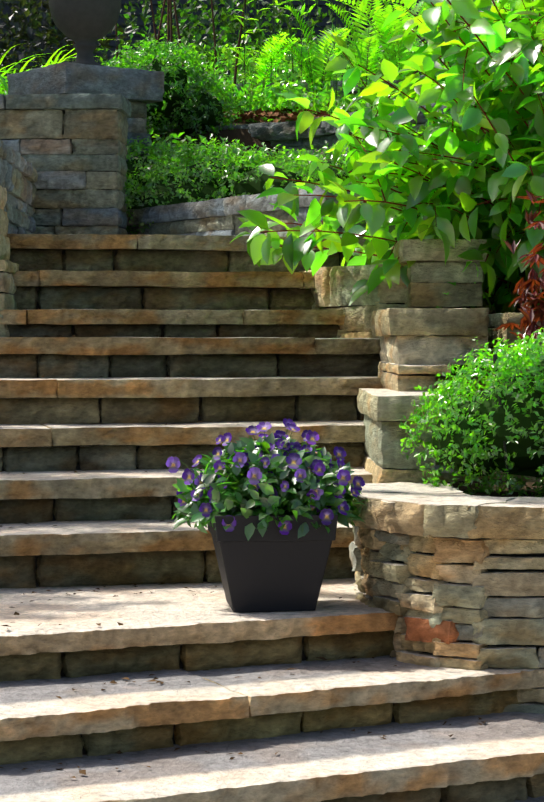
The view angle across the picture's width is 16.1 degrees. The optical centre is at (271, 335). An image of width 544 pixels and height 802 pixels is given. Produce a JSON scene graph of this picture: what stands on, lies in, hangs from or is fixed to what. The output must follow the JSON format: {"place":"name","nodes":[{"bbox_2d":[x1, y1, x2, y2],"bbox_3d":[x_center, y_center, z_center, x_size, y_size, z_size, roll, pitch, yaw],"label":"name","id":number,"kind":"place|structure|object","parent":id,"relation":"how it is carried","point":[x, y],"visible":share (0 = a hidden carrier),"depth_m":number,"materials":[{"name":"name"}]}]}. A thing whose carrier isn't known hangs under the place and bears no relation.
{"place":"outdoors","nodes":[
{"label":"outdoors","id":0,"kind":"place"},
{"bbox_2d":[148,107,530,307],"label":"hill terrain","id":1,"kind":"structure","parent":0,"point":[242,136],"depth_m":13.09,"materials":[{"name":"green plant"}]},
{"bbox_2d":[0,23,480,171],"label":"ground cover","id":2,"kind":"object","parent":1,"relation":"on","point":[266,101],"visible":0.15,"depth_m":14.32,"materials":[{"name":"green plant"}]},
{"bbox_2d":[0,0,535,94],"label":"ferns","id":3,"kind":"object","parent":1,"relation":"on","point":[382,37],"visible":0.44,"depth_m":14.61,"materials":[{"name":"green plant"}]},
{"bbox_2d":[0,0,536,81],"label":"trees","id":4,"kind":"object","parent":1,"relation":"on","point":[155,4],"visible":0.1,"depth_m":23.93,"materials":[{"name":"green plant"}]},
{"bbox_2d":[0,0,540,87],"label":"foliage","id":5,"kind":"object","parent":1,"relation":"on","point":[46,39],"visible":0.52,"depth_m":16.87,"materials":[{"name":"green plant"}]},
{"bbox_2d":[0,62,543,801],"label":"stonework","id":6,"kind":"object","parent":1,"relation":"on","point":[436,594],"visible":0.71,"depth_m":6.64,"materials":[{"name":"stone"}]},
{"bbox_2d":[49,0,120,65],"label":"urn","id":7,"kind":"object","parent":6,"relation":"on","point":[84,25],"visible":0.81,"depth_m":11.87,"materials":[{"name":"stone"}]},
{"bbox_2d":[0,335,539,777],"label":"step debris","id":8,"kind":"object","parent":6,"relation":"on","point":[119,751],"visible":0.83,"depth_m":5.64,"materials":[{"name":"brown plant"}]},
{"bbox_2d":[207,510,337,611],"bbox_3d":[-0.006,0.703,6.092,0.380,0.303,0.380,0,0,-6],"label":"planter","id":9,"kind":"object","parent":6,"relation":"on","point":[273,568],"visible":0.69,"depth_m":5.93,"materials":[{"name":"plastic"}]},
{"bbox_2d":[166,418,364,540],"bbox_3d":[-0.008,0.447,6.090,0.645,0.368,0.505,0,0,-1],"label":"pansy","id":10,"kind":"object","parent":9,"relation":"in","point":[294,498],"depth_m":5.96,"materials":[{"name":"plant"}]},
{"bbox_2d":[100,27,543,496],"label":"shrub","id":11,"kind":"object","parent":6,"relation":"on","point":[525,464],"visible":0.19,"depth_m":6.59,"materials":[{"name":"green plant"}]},
{"bbox_2d":[229,0,543,312],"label":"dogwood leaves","id":12,"kind":"object","parent":6,"relation":"on","point":[512,40],"visible":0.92,"depth_m":8.06,"materials":[{"name":"green plant"}]},
{"bbox_2d":[339,190,543,363],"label":"dark foliage","id":13,"kind":"object","parent":6,"relation":"on","point":[532,283],"visible":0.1,"depth_m":7.07,"materials":[{"name":"red plant"}]},
{"bbox_2d":[447,479,543,496],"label":"soil","id":14,"kind":"structure","parent":6,"relation":"on","point":[494,493],"depth_m":6.83,"materials":[{"name":"brown soil"}]},
{"bbox_2d":[493,354,510,489],"bbox_3d":[0.764,0.287,6.400,0.059,0.451,0.017,0,0,-1],"label":"garden stake","id":15,"kind":"object","parent":14,"relation":"in","point":[495,357],"visible":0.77,"depth_m":6.40,"materials":[{"name":"black metal"}]},
{"bbox_2d":[223,101,357,122],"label":"leaf litter","id":16,"kind":"object","parent":1,"relation":"on","point":[258,114],"visible":0.29,"depth_m":13.71,"materials":[{"name":"brown plant"}]},
{"bbox_2d":[73,0,543,309],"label":"tree branches","id":17,"kind":"object","parent":1,"relation":"on","point":[169,16],"visible":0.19,"depth_m":8.46,"materials":[{"name":"brown plant"}]}
]}

